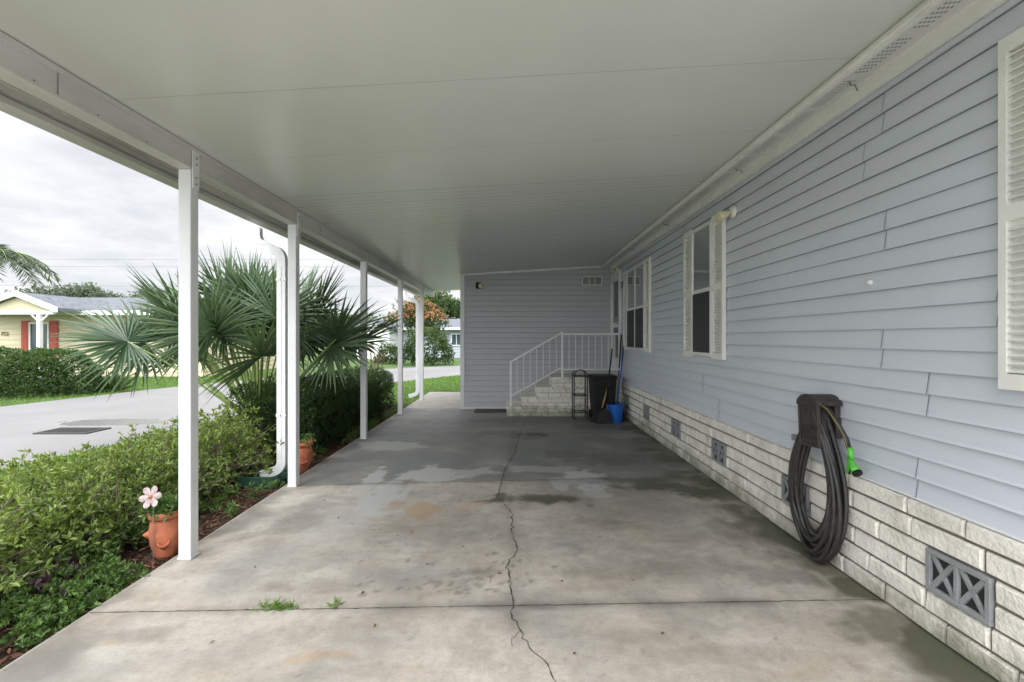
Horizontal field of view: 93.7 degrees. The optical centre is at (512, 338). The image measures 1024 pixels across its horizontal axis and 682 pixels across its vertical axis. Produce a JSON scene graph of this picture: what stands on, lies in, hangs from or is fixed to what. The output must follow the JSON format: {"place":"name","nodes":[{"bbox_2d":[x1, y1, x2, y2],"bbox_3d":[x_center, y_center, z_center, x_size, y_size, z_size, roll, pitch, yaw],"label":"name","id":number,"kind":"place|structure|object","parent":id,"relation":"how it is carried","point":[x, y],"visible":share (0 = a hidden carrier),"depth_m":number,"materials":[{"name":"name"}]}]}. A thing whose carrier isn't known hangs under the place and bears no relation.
{"place":"outdoors","nodes":[
{"label":"outdoors","id":0,"kind":"place"},
{"bbox_2d":[42,266,103,266],"bbox_3d":[-20.000,-6.100,39.999,100.000,0.319,0.018,0,0,0],"label":"overhead wire","id":1,"kind":"object","parent":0,"point":[75,266],"visible":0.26,"depth_m":39.99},
{"bbox_2d":[96,259,173,259],"bbox_3d":[-20.000,-6.700,39.999,100.000,0.319,0.018,0,0,0],"label":"overhead wire","id":2,"kind":"object","parent":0,"point":[134,259],"visible":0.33,"depth_m":39.99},
{"bbox_2d":[0,291,276,376],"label":"cream house","id":3,"kind":"structure","parent":0,"point":[28,321],"depth_m":17.97,"materials":[{"name":"beige paint"}]},
{"bbox_2d":[21,321,57,355],"bbox_3d":[-17.675,0.000,17.934,1.350,1.300,0.068,0,0,0],"label":"window","id":4,"kind":"structure","parent":3,"relation":"in","point":[28,329],"depth_m":17.92,"materials":[{"name":"red paint"}]},
{"bbox_2d":[0,366,459,468],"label":"road","id":5,"kind":"structure","parent":0,"point":[20,424],"depth_m":8.84,"materials":[{"name":"grey asphalt"}]},
{"bbox_2d":[33,427,110,433],"bbox_3d":[-6.800,1.429,7.430,0.800,0.019,0.460,0,0,0],"label":"storm drain","id":6,"kind":"object","parent":5,"relation":"on","point":[74,430],"visible":1,"depth_m":7.41,"materials":[{"name":"metal"}]},
{"bbox_2d":[0,347,459,503],"bbox_3d":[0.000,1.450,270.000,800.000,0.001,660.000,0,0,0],"label":"ground","id":7,"kind":"structure","parent":0,"point":[407,364],"depth_m":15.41,"materials":[{"name":"green plant"}]},
{"bbox_2d":[0,244,64,294],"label":"feather palm","id":8,"kind":"object","parent":7,"relation":"on","point":[11,256],"visible":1,"depth_m":30.65,"materials":[{"name":"green plant"}]},
{"bbox_2d":[0,345,70,393],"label":"clipped shrub","id":9,"kind":"object","parent":7,"relation":"on","point":[7,350],"visible":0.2,"depth_m":12.62,"materials":[{"name":"green plant"}]},
{"bbox_2d":[0,347,105,397],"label":"clipped shrub","id":10,"kind":"object","parent":7,"relation":"on","point":[41,354],"visible":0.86,"depth_m":11.77,"materials":[{"name":"green plant"}]},
{"bbox_2d":[4,281,124,297],"bbox_3d":[-37.280,-1.650,40.171,8.000,6.317,6.498,0,0,0],"label":"leafy tree","id":11,"kind":"object","parent":7,"relation":"on","point":[84,291],"visible":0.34,"depth_m":38.97,"materials":[{"name":"green plant"}]},
{"bbox_2d":[74,369,139,391],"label":"spiky plant","id":12,"kind":"object","parent":7,"relation":"on","point":[111,384],"visible":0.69,"depth_m":12.92,"materials":[{"name":"green plant"}]},
{"bbox_2d":[114,287,177,297],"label":"leafy tree","id":13,"kind":"object","parent":7,"relation":"on","point":[132,296],"visible":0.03,"depth_m":41.04,"materials":[{"name":"green plant"}]},
{"bbox_2d":[0,403,410,667],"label":"mulch bed","id":14,"kind":"object","parent":7,"relation":"on","point":[125,556],"depth_m":3.65,"materials":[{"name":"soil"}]},
{"bbox_2d":[0,486,104,628],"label":"azalea bush","id":15,"kind":"object","parent":14,"relation":"on","point":[23,566],"visible":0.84,"depth_m":2.52,"materials":[{"name":"green plant"}]},
{"bbox_2d":[0,448,115,564],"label":"azalea bush","id":16,"kind":"object","parent":14,"relation":"on","point":[13,464],"visible":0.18,"depth_m":3.12,"materials":[{"name":"green plant"}]},
{"bbox_2d":[27,554,94,598],"bbox_3d":[-2.467,1.328,2.637,0.306,0.243,0.505,0,0,-31],"label":"purple ground cover","id":17,"kind":"object","parent":14,"relation":"on","point":[46,577],"visible":0.48,"depth_m":2.53,"materials":[{"name":"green plant"}]},
{"bbox_2d":[0,519,150,670],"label":"ground cover","id":18,"kind":"object","parent":14,"relation":"on","point":[38,629],"visible":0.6,"depth_m":2.46,"materials":[{"name":"green plant"}]},
{"bbox_2d":[0,451,153,579],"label":"azalea bush","id":19,"kind":"object","parent":14,"relation":"on","point":[85,506],"visible":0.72,"depth_m":2.99,"materials":[{"name":"green plant"}]},
{"bbox_2d":[0,436,174,518],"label":"azalea bush","id":20,"kind":"object","parent":14,"relation":"on","point":[49,459],"visible":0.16,"depth_m":3.67,"materials":[{"name":"green plant"}]},
{"bbox_2d":[139,486,160,561],"bbox_3d":[-2.245,1.159,2.979,0.138,0.482,0.048,0,0,0],"label":"flower ornament","id":21,"kind":"object","parent":14,"relation":"on","point":[151,496],"visible":1,"depth_m":2.98,"materials":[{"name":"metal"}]},
{"bbox_2d":[66,419,247,544],"bbox_3d":[-2.826,1.054,3.789,1.254,0.742,1.148,0,0,29],"label":"azalea bush","id":22,"kind":"object","parent":14,"relation":"on","point":[165,482],"visible":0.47,"depth_m":3.77,"materials":[{"name":"green plant"}]},
{"bbox_2d":[137,491,177,559],"bbox_3d":[-2.245,1.197,3.102,0.262,0.416,0.275,0,0,0],"label":"flower pot","id":23,"kind":"object","parent":14,"relation":"on","point":[165,514],"visible":0.81,"depth_m":3.03,"materials":[{"name":"ceramic"}]},
{"bbox_2d":[82,421,246,479],"bbox_3d":[-3.364,1.106,4.525,1.368,0.644,1.501,0,0,0],"label":"azalea bush","id":24,"kind":"object","parent":14,"relation":"on","point":[145,435],"visible":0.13,"depth_m":4.53,"materials":[{"name":"green plant"}]},
{"bbox_2d":[146,405,284,499],"bbox_3d":[-2.832,1.011,4.643,1.327,0.859,1.391,0,0,0],"label":"azalea bush","id":25,"kind":"object","parent":14,"relation":"on","point":[222,451],"visible":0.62,"depth_m":4.54,"materials":[{"name":"green plant"}]},
{"bbox_2d":[169,392,276,468],"bbox_3d":[-3.185,1.008,5.179,1.346,0.838,1.139,0,0,0],"label":"azalea bush","id":26,"kind":"object","parent":14,"relation":"on","point":[211,425],"visible":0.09,"depth_m":5.20,"materials":[{"name":"green plant"}]},
{"bbox_2d":[44,239,406,436],"bbox_3d":[-3.328,0.073,6.026,3.796,2.754,3.210,0,0,0],"label":"fan palm","id":27,"kind":"object","parent":14,"relation":"on","point":[240,310],"visible":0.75,"depth_m":5.58,"materials":[{"name":"green plant"}]},
{"bbox_2d":[239,468,287,487],"bbox_3d":[-2.380,1.352,4.650,0.360,0.104,0.320,0,0,0],"label":"splash block","id":28,"kind":"object","parent":14,"relation":"on","point":[245,481],"depth_m":4.49,"materials":[{"name":"green plastic"}]},
{"bbox_2d":[198,403,407,526],"bbox_3d":[-2.342,1.347,6.447,0.607,0.232,6.347,0,0,0],"label":"ground fern","id":29,"kind":"object","parent":14,"relation":"on","point":[275,482],"visible":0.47,"depth_m":4.27,"materials":[{"name":"green plant"}]},
{"bbox_2d":[299,433,315,471],"bbox_3d":[-2.233,1.204,5.120,0.263,0.413,0.261,0,0,0],"label":"flower pot","id":30,"kind":"object","parent":14,"relation":"on","point":[307,454],"visible":0.73,"depth_m":5.06,"materials":[{"name":"ceramic"}]},
{"bbox_2d":[221,366,395,458],"bbox_3d":[-2.808,0.923,7.432,1.252,0.982,4.068,0,0,0],"label":"boxwood hedge","id":31,"kind":"object","parent":14,"relation":"on","point":[329,412],"visible":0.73,"depth_m":6.17,"materials":[{"name":"green plant"}]},
{"bbox_2d":[346,313,393,336],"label":"shade tree","id":32,"kind":"object","parent":7,"relation":"on","point":[372,316],"visible":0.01,"depth_m":45.22,"materials":[{"name":"green plant"}]},
{"bbox_2d":[373,342,406,363],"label":"round shrub","id":33,"kind":"object","parent":7,"relation":"on","point":[387,348],"visible":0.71,"depth_m":26.70,"materials":[{"name":"green plant"}]},
{"bbox_2d":[384,297,450,332],"bbox_3d":[-5.664,-0.500,28.125,4.035,4.031,3.668,0,0,0],"label":"flowering tree","id":34,"kind":"object","parent":7,"relation":"on","point":[432,315],"visible":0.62,"depth_m":27.49,"materials":[{"name":"orange plant"}]},
{"bbox_2d":[395,325,454,365],"bbox_3d":[-4.604,0.402,25.949,3.314,2.249,3.038,0,0,0],"label":"round shrub","id":35,"kind":"object","parent":7,"relation":"on","point":[435,338],"visible":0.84,"depth_m":25.44,"materials":[{"name":"green plant"}]},
{"bbox_2d":[407,291,459,318],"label":"oak tree","id":36,"kind":"object","parent":7,"relation":"on","point":[449,305],"visible":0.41,"depth_m":51.29,"materials":[{"name":"green plant"}]},
{"bbox_2d":[0,392,998,681],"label":"carport slab","id":37,"kind":"structure","parent":7,"relation":"on","point":[528,514],"depth_m":2.61,"materials":[{"name":"concrete"}]},
{"bbox_2d":[246,597,345,611],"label":"weeds","id":38,"kind":"object","parent":37,"relation":"on","point":[275,604],"visible":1,"depth_m":2.40,"materials":[{"name":"green plant"}]},
{"bbox_2d":[0,0,924,559],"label":"carport","id":39,"kind":"object","parent":37,"relation":"on","point":[420,148],"visible":0.99,"depth_m":2.66,"materials":[{"name":"white metal"}]},
{"bbox_2d":[474,409,505,411],"bbox_3d":[-0.410,1.339,8.910,0.580,0.014,0.380,0,0,0],"label":"door mat","id":40,"kind":"object","parent":37,"relation":"on","point":[490,410],"depth_m":8.86,"materials":[{"name":"grey rubber"}]},
{"bbox_2d":[506,331,622,416],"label":"entry steps","id":41,"kind":"structure","parent":37,"relation":"on","point":[552,397],"depth_m":8.27,"materials":[{"name":"paint"}]},
{"bbox_2d":[572,369,587,419],"bbox_3d":[1.130,0.931,8.075,0.237,0.838,0.270,0,0,0],"label":"plant stand","id":42,"kind":"object","parent":37,"relation":"on","point":[574,395],"visible":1,"depth_m":7.95,"materials":[{"name":"black metal"}]},
{"bbox_2d":[590,389,606,421],"bbox_3d":[1.411,1.036,7.746,0.322,0.619,0.102,0,0,0],"label":"broom","id":43,"kind":"object","parent":37,"relation":"on","point":[594,417],"visible":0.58,"depth_m":7.71,"materials":[{"name":"brown wood"}]},
{"bbox_2d":[588,374,617,416],"bbox_3d":[1.500,0.980,8.025,0.436,0.740,0.499,0,0,0],"label":"trash bin","id":44,"kind":"object","parent":37,"relation":"on","point":[597,386],"visible":0.72,"depth_m":7.83,"materials":[{"name":"black plastic"}]},
{"bbox_2d":[595,349,612,423],"bbox_3d":[1.502,0.757,7.638,0.393,1.179,0.178,0,0,-31],"label":"broom","id":45,"kind":"object","parent":37,"relation":"on","point":[604,416],"visible":1,"depth_m":7.60,"materials":[{"name":"black plastic"}]},
{"bbox_2d":[606,403,624,422],"bbox_3d":[1.660,1.204,7.760,0.298,0.285,0.296,0,0,0],"label":"bucket","id":46,"kind":"object","parent":37,"relation":"on","point":[616,411],"visible":0.89,"depth_m":7.65,"materials":[{"name":"blue plastic"}]},
{"bbox_2d":[616,346,623,404],"bbox_3d":[1.770,0.724,7.910,0.148,1.195,0.497,0,0,37],"label":"mop","id":47,"kind":"object","parent":46,"relation":"in","point":[620,376],"visible":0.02,"depth_m":7.97,"materials":[{"name":"blue plastic"}]},
{"bbox_2d":[615,339,623,415],"bbox_3d":[1.780,0.664,8.216,0.260,1.311,0.057,0,0,0],"label":"long broom","id":48,"kind":"object","parent":37,"relation":"on","point":[620,367],"visible":0.34,"depth_m":8.20,"materials":[{"name":"metal"}]},
{"bbox_2d":[618,334,621,376],"bbox_3d":[1.800,0.625,8.319,0.260,1.391,0.087,0,0,0],"label":"long broom","id":49,"kind":"object","parent":37,"relation":"on","point":[620,353],"visible":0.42,"depth_m":8.33,"materials":[{"name":"black plastic"}]},
{"bbox_2d":[600,0,1023,681],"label":"mobile home","id":50,"kind":"object","parent":37,"relation":"on","point":[850,234],"visible":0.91,"depth_m":2.46,"materials":[{"name":"plastic"}]},
{"bbox_2d":[611,270,621,374],"bbox_3d":[1.875,-0.275,8.790,0.082,1.850,0.740,0,0,0],"label":"door","id":51,"kind":"structure","parent":50,"relation":"in","point":[616,291],"depth_m":8.77,"materials":[{"name":"white paint"}]},
{"bbox_2d":[623,257,650,351],"bbox_3d":[1.896,-0.465,7.390,0.043,1.320,1.538,0,0,0],"label":"window","id":52,"kind":"structure","parent":50,"relation":"in","point":[636,280],"depth_m":7.22,"materials":[{"name":"white paint"}]},
{"bbox_2d":[683,215,725,359],"bbox_3d":[1.896,-0.475,4.795,0.043,1.340,0.988,0,0,0],"label":"window","id":53,"kind":"structure","parent":50,"relation":"in","point":[704,247],"depth_m":4.69,"materials":[{"name":"white paint"}]},
{"bbox_2d":[788,394,862,564],"bbox_3d":[1.839,0.839,2.827,0.157,1.011,0.586,0,0,0],"label":"garden hose","id":54,"kind":"object","parent":50,"relation":"hanging from","point":[819,424],"visible":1,"depth_m":2.79,"materials":[{"name":"black plastic"}]},
{"bbox_2d":[998,26,1023,390],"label":"window shutter","id":55,"kind":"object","parent":50,"relation":"in","point":[1010,48],"depth_m":1.83,"materials":[{"name":"white paint"}]},
{"bbox_2d":[460,266,612,408],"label":"storage shed","id":56,"kind":"structure","parent":7,"relation":"on","point":[506,317],"depth_m":9.19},
{"bbox_2d":[0,111,459,319],"label":"sky","id":57,"kind":"structure","parent":0,"point":[63,202],"materials":[{"name":"white"}]},
{"bbox_2d":[357,351,386,383],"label":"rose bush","id":58,"kind":"object","parent":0,"point":[372,366],"visible":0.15,"depth_m":9.92,"materials":[{"name":"green plant"}]},
{"bbox_2d":[354,318,459,358],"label":"grey house","id":59,"kind":"structure","parent":0,"point":[453,329],"depth_m":35.94,"materials":[{"name":"blue"}]},
{"bbox_2d":[451,334,459,345],"bbox_3d":[-4.200,0.100,35.934,0.800,0.900,0.068,0,0,0],"label":"window","id":60,"kind":"structure","parent":59,"relation":"in","point":[455,338],"depth_m":35.94,"materials":[{"name":"white paint"}]}
]}

